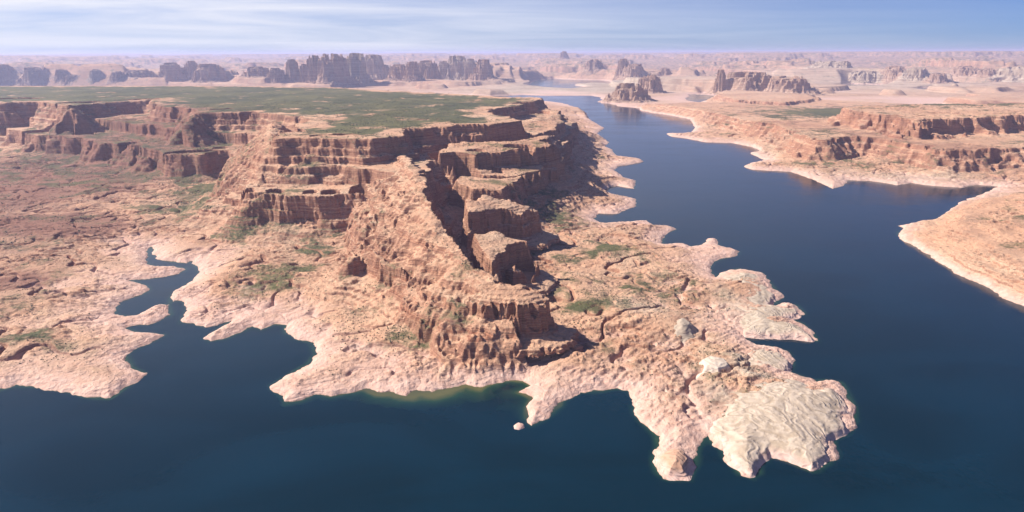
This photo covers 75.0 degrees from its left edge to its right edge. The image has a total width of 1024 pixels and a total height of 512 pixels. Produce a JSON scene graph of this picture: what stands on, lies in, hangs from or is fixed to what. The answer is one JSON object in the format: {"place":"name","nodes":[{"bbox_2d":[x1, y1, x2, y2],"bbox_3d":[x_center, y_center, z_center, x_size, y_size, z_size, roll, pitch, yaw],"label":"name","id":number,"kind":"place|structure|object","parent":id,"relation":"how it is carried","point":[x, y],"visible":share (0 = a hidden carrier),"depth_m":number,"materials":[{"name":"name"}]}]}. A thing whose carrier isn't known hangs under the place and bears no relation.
{"place":"outdoors","nodes":[
{"label":"outdoors","id":0,"kind":"place"},
{"bbox_2d":[0,97,857,478],"bbox_3d":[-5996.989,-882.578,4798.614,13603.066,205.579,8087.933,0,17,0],"label":"terrain","id":1,"kind":"structure","parent":0,"point":[640,343],"depth_m":1614.84,"materials":[{"name":"stone"}]},
{"bbox_2d":[0,86,596,351],"bbox_3d":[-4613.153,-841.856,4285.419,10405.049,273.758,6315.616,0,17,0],"label":"mesa","id":2,"kind":"structure","parent":1,"relation":"on","point":[36,120],"depth_m":2636.78,"materials":[{"name":"stone"}]},
{"bbox_2d":[0,97,893,416],"bbox_3d":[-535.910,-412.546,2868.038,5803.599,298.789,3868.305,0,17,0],"label":"scrub","id":3,"kind":"object","parent":1,"relation":"on","point":[364,209],"visible":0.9,"depth_m":2541.98,"materials":[{"name":"green plant"}]},
{"bbox_2d":[455,195,559,260],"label":"rock buttress","id":4,"kind":"object","parent":1,"relation":"on","point":[485,214],"visible":0.79,"depth_m":1996.99,"materials":[{"name":"stone"}]},
{"bbox_2d":[470,231,558,294],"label":"sandstone block","id":5,"kind":"structure","parent":1,"relation":"on","point":[505,259],"depth_m":1672.51,"materials":[{"name":"brown stone"}]},
{"bbox_2d":[466,282,580,357],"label":"fluted butte","id":6,"kind":"object","parent":1,"relation":"on","point":[539,329],"visible":0.99,"depth_m":1358.96,"materials":[{"name":"stone"}]},
{"bbox_2d":[544,167,561,182],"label":"sandstone tower","id":7,"kind":"structure","parent":1,"relation":"on","point":[552,174],"depth_m":2776.74,"materials":[{"name":"brown stone"}]},
{"bbox_2d":[652,449,695,480],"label":"sandstone mound","id":8,"kind":"object","parent":1,"relation":"on","point":[677,465],"visible":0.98,"depth_m":996.60,"materials":[{"name":"beige stone"}]},
{"bbox_2d":[673,318,705,346],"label":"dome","id":9,"kind":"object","parent":1,"relation":"on","point":[685,329],"visible":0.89,"depth_m":1438.22,"materials":[{"name":"beige stone"}]},
{"bbox_2d":[695,356,731,379],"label":"white knob","id":10,"kind":"object","parent":1,"relation":"on","point":[712,364],"visible":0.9,"depth_m":1276.27,"materials":[{"name":"stone"}]},
{"bbox_2d":[723,271,814,341],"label":"slickrock dome","id":11,"kind":"structure","parent":1,"relation":"on","point":[757,324],"depth_m":1522.34,"materials":[{"name":"beige stone"}]},
{"bbox_2d":[748,349,792,371],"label":"slickrock dome","id":12,"kind":"structure","parent":1,"relation":"on","point":[776,360],"depth_m":1328.86,"materials":[{"name":"beige stone"}]},
{"bbox_2d":[710,378,850,477],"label":"slickrock dome","id":13,"kind":"structure","parent":1,"relation":"on","point":[797,423],"depth_m":1086.53,"materials":[{"name":"beige stone"}]},
{"bbox_2d":[0,79,1023,511],"bbox_3d":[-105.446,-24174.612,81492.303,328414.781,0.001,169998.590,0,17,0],"label":"water","id":14,"kind":"structure","parent":0,"point":[916,351],"depth_m":1160.90,"materials":[{"name":"blue liquid"}]},
{"bbox_2d":[514,423,524,429],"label":"rock islet","id":15,"kind":"object","parent":14,"relation":"in","point":[518,426],"visible":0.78,"depth_m":1116.17,"materials":[{"name":"beige stone"}]},
{"bbox_2d":[0,50,1023,112],"bbox_3d":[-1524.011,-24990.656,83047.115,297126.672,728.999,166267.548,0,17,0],"label":"desert plain","id":16,"kind":"structure","parent":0,"point":[516,73],"depth_m":13825.66,"materials":[{"name":"stone"}]},
{"bbox_2d":[0,64,18,85],"bbox_3d":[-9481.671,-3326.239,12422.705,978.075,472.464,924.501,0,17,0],"label":"butte","id":17,"kind":"object","parent":16,"relation":"on","point":[9,75],"visible":0.62,"depth_m":12293.10,"materials":[{"name":"stone"}]},
{"bbox_2d":[12,67,51,85],"bbox_3d":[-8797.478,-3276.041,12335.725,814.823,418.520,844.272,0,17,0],"label":"butte","id":18,"kind":"object","parent":16,"relation":"on","point":[34,76],"visible":0.77,"depth_m":12174.42,"materials":[{"name":"stone"}]},
{"bbox_2d":[52,69,70,82],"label":"butte","id":19,"kind":"object","parent":16,"relation":"on","point":[59,75],"visible":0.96,"depth_m":12176.35,"materials":[{"name":"stone"}]},
{"bbox_2d":[58,74,80,85],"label":"butte","id":20,"kind":"object","parent":16,"relation":"on","point":[69,80],"visible":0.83,"depth_m":12126.77,"materials":[{"name":"stone"}]},
{"bbox_2d":[86,69,104,84],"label":"butte","id":21,"kind":"object","parent":16,"relation":"on","point":[95,75],"visible":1,"depth_m":12107.50,"materials":[{"name":"stone"}]},
{"bbox_2d":[106,71,126,85],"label":"butte","id":22,"kind":"object","parent":16,"relation":"on","point":[115,77],"visible":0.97,"depth_m":12034.65,"materials":[{"name":"stone"}]},
{"bbox_2d":[125,70,158,79],"bbox_3d":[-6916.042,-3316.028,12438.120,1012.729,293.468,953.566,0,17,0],"label":"butte","id":23,"kind":"object","parent":16,"relation":"on","point":[134,74],"visible":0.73,"depth_m":12308.63,"materials":[{"name":"stone"}]},
{"bbox_2d":[157,62,189,81],"bbox_3d":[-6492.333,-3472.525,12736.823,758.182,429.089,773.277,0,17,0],"label":"butte","id":24,"kind":"object","parent":16,"relation":"on","point":[172,72],"visible":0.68,"depth_m":12609.01,"materials":[{"name":"stone"}]},
{"bbox_2d":[184,61,197,77],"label":"butte","id":25,"kind":"object","parent":16,"relation":"on","point":[190,67],"visible":0.64,"depth_m":12778.15,"materials":[{"name":"stone"}]},
{"bbox_2d":[186,64,234,82],"bbox_3d":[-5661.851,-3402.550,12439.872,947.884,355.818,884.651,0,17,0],"label":"butte","id":26,"kind":"object","parent":16,"relation":"on","point":[206,73],"visible":0.85,"depth_m":12290.91,"materials":[{"name":"stone"}]},
{"bbox_2d":[225,71,233,78],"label":"butte","id":27,"kind":"object","parent":16,"relation":"on","point":[228,74],"visible":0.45,"depth_m":12606.49,"materials":[{"name":"stone"}]},
{"bbox_2d":[238,66,268,77],"bbox_3d":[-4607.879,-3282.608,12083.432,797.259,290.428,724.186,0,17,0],"label":"butte","id":28,"kind":"object","parent":16,"relation":"on","point":[256,72],"visible":0.8,"depth_m":11927.86,"materials":[{"name":"stone"}]},
{"bbox_2d":[265,68,286,82],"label":"butte","id":29,"kind":"object","parent":16,"relation":"on","point":[275,75],"visible":1,"depth_m":11686.34,"materials":[{"name":"stone"}]},
{"bbox_2d":[284,59,298,82],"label":"butte","id":30,"kind":"object","parent":16,"relation":"on","point":[292,71],"visible":0.84,"depth_m":11788.66,"materials":[{"name":"stone"}]},
{"bbox_2d":[298,64,306,82],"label":"butte","id":31,"kind":"object","parent":16,"relation":"on","point":[302,76],"visible":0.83,"depth_m":11768.06,"materials":[{"name":"stone"}]},
{"bbox_2d":[305,55,318,82],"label":"butte","id":32,"kind":"object","parent":16,"relation":"on","point":[311,66],"visible":0.62,"depth_m":11728.78,"materials":[{"name":"stone"}]},
{"bbox_2d":[308,53,361,87],"bbox_3d":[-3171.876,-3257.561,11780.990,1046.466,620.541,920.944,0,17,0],"label":"butte","id":33,"kind":"object","parent":16,"relation":"on","point":[333,70],"visible":0.96,"depth_m":11633.01,"materials":[{"name":"stone"}]},
{"bbox_2d":[346,53,376,85],"bbox_3d":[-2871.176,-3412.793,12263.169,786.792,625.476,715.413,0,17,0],"label":"butte","id":34,"kind":"object","parent":16,"relation":"on","point":[356,64],"visible":0.63,"depth_m":12118.51,"materials":[{"name":"stone"}]},
{"bbox_2d":[364,54,387,79],"bbox_3d":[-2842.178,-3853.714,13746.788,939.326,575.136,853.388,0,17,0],"label":"butte","id":35,"kind":"object","parent":16,"relation":"on","point":[376,68],"visible":0.49,"depth_m":13568.10,"materials":[{"name":"stone"}]},
{"bbox_2d":[384,64,405,80],"bbox_3d":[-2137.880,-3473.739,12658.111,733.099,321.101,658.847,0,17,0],"label":"butte","id":36,"kind":"object","parent":16,"relation":"on","point":[396,72],"visible":0.62,"depth_m":12528.61,"materials":[{"name":"stone"}]},
{"bbox_2d":[401,61,424,82],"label":"butte","id":37,"kind":"object","parent":16,"relation":"on","point":[412,72],"visible":0.97,"depth_m":12360.14,"materials":[{"name":"stone"}]},
{"bbox_2d":[418,60,441,79],"bbox_3d":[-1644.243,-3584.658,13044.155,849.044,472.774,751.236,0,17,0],"label":"butte","id":38,"kind":"object","parent":16,"relation":"on","point":[428,69],"visible":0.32,"depth_m":12882.94,"materials":[{"name":"stone"}]},
{"bbox_2d":[438,61,448,79],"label":"butte","id":39,"kind":"object","parent":16,"relation":"on","point":[443,66],"visible":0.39,"depth_m":13837.85,"materials":[{"name":"stone"}]},
{"bbox_2d":[443,56,465,79],"bbox_3d":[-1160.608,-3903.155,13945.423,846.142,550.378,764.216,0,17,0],"label":"butte","id":40,"kind":"object","parent":16,"relation":"on","point":[454,69],"visible":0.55,"depth_m":13794.02,"materials":[{"name":"stone"}]},
{"bbox_2d":[462,58,476,80],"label":"butte","id":41,"kind":"object","parent":16,"relation":"on","point":[469,64],"visible":0.41,"depth_m":13755.03,"materials":[{"name":"stone"}]},
{"bbox_2d":[466,73,499,80],"bbox_3d":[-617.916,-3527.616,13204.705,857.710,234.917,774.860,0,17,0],"label":"butte","id":42,"kind":"object","parent":16,"relation":"on","point":[474,76],"visible":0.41,"depth_m":13048.70,"materials":[{"name":"stone"}]},
{"bbox_2d":[473,59,498,80],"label":"butte","id":43,"kind":"object","parent":16,"relation":"on","point":[483,66],"visible":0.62,"depth_m":13051.59,"materials":[{"name":"stone"}]},
{"bbox_2d":[558,51,569,58],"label":"butte","id":44,"kind":"object","parent":16,"relation":"on","point":[563,54],"visible":0.94,"depth_m":23436.59,"materials":[{"name":"stone"}]},
{"bbox_2d":[580,59,608,74],"bbox_3d":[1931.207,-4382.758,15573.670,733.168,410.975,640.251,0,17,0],"label":"butte","id":45,"kind":"object","parent":16,"relation":"on","point":[591,67],"visible":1,"depth_m":15437.56,"materials":[{"name":"stone"}]},
{"bbox_2d":[612,59,628,80],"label":"butte","id":46,"kind":"object","parent":16,"relation":"on","point":[622,63],"visible":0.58,"depth_m":14188.51,"materials":[{"name":"stone"}]},
{"bbox_2d":[598,83,657,103],"bbox_3d":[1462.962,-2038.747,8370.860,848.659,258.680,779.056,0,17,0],"label":"butte","id":47,"kind":"object","parent":16,"relation":"on","point":[628,93],"visible":0.92,"depth_m":8241.60,"materials":[{"name":"stone"}]},
{"bbox_2d":[618,64,651,79],"bbox_3d":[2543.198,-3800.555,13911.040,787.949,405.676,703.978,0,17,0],"label":"butte","id":48,"kind":"object","parent":16,"relation":"on","point":[633,70],"visible":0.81,"depth_m":13753.63,"materials":[{"name":"stone"}]},
{"bbox_2d":[638,74,667,92],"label":"butte","id":49,"kind":"object","parent":16,"relation":"on","point":[651,83],"visible":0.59,"depth_m":9978.61,"materials":[{"name":"stone"}]},
{"bbox_2d":[658,68,671,75],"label":"butte","id":50,"kind":"object","parent":16,"relation":"on","point":[664,71],"visible":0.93,"depth_m":13881.93,"materials":[{"name":"stone"}]},
{"bbox_2d":[712,69,725,92],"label":"butte","id":51,"kind":"object","parent":16,"relation":"on","point":[720,81],"visible":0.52,"depth_m":9728.06,"materials":[{"name":"stone"}]},
{"bbox_2d":[698,71,771,95],"bbox_3d":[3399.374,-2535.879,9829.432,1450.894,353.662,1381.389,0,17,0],"label":"butte","id":52,"kind":"object","parent":16,"relation":"on","point":[752,81],"visible":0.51,"depth_m":9604.02,"materials":[{"name":"stone"}]},
{"bbox_2d":[760,75,829,95],"bbox_3d":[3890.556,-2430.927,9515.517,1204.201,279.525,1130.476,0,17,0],"label":"butte","id":53,"kind":"object","parent":16,"relation":"on","point":[794,84],"visible":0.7,"depth_m":9283.92,"materials":[{"name":"stone"}]},
{"bbox_2d":[799,61,859,68],"bbox_3d":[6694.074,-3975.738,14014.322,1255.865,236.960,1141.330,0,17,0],"label":"butte","id":54,"kind":"object","parent":16,"relation":"on","point":[825,64],"visible":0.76,"depth_m":13822.99,"materials":[{"name":"stone"}]},
{"bbox_2d":[840,61,852,67],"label":"butte","id":55,"kind":"object","parent":16,"relation":"on","point":[845,64],"visible":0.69,"depth_m":13699.96,"materials":[{"name":"stone"}]},
{"bbox_2d":[841,70,883,84],"bbox_3d":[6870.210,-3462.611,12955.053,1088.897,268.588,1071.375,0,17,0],"label":"butte","id":56,"kind":"object","parent":16,"relation":"on","point":[864,77],"visible":0.77,"depth_m":12773.49,"materials":[{"name":"stone"}]},
{"bbox_2d":[879,66,905,83],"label":"butte","id":57,"kind":"object","parent":16,"relation":"on","point":[891,73],"visible":0.76,"depth_m":12536.38,"materials":[{"name":"stone"}]},
{"bbox_2d":[898,67,930,81],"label":"butte","id":58,"kind":"object","parent":16,"relation":"on","point":[916,74],"visible":0.91,"depth_m":12194.32,"materials":[{"name":"stone"}]},
{"bbox_2d":[923,73,953,83],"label":"butte","id":59,"kind":"object","parent":16,"relation":"on","point":[937,78],"visible":0.98,"depth_m":11834.46,"materials":[{"name":"stone"}]},
{"bbox_2d":[939,66,979,79],"bbox_3d":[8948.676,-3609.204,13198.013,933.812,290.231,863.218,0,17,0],"label":"butte","id":60,"kind":"object","parent":16,"relation":"on","point":[962,71],"visible":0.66,"depth_m":13043.58,"materials":[{"name":"stone"}]},
{"bbox_2d":[970,68,995,77],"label":"butte","id":61,"kind":"object","parent":16,"relation":"on","point":[987,73],"visible":0.91,"depth_m":12397.18,"materials":[{"name":"stone"}]},
{"bbox_2d":[975,66,1023,82],"bbox_3d":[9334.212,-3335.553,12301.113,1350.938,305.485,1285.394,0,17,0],"label":"butte","id":62,"kind":"object","parent":16,"relation":"on","point":[1012,74],"visible":0.83,"depth_m":12149.32,"materials":[{"name":"stone"}]},
{"bbox_2d":[0,0,1023,54],"label":"sky","id":63,"kind":"structure","parent":0,"point":[27,27],"materials":[{"name":"blue"}]},
{"bbox_2d":[654,103,1023,305],"bbox_3d":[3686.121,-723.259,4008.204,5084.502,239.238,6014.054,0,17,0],"label":"shore","id":64,"kind":"structure","parent":0,"point":[979,239],"depth_m":3555.70,"materials":[{"name":"stone"}]}
]}

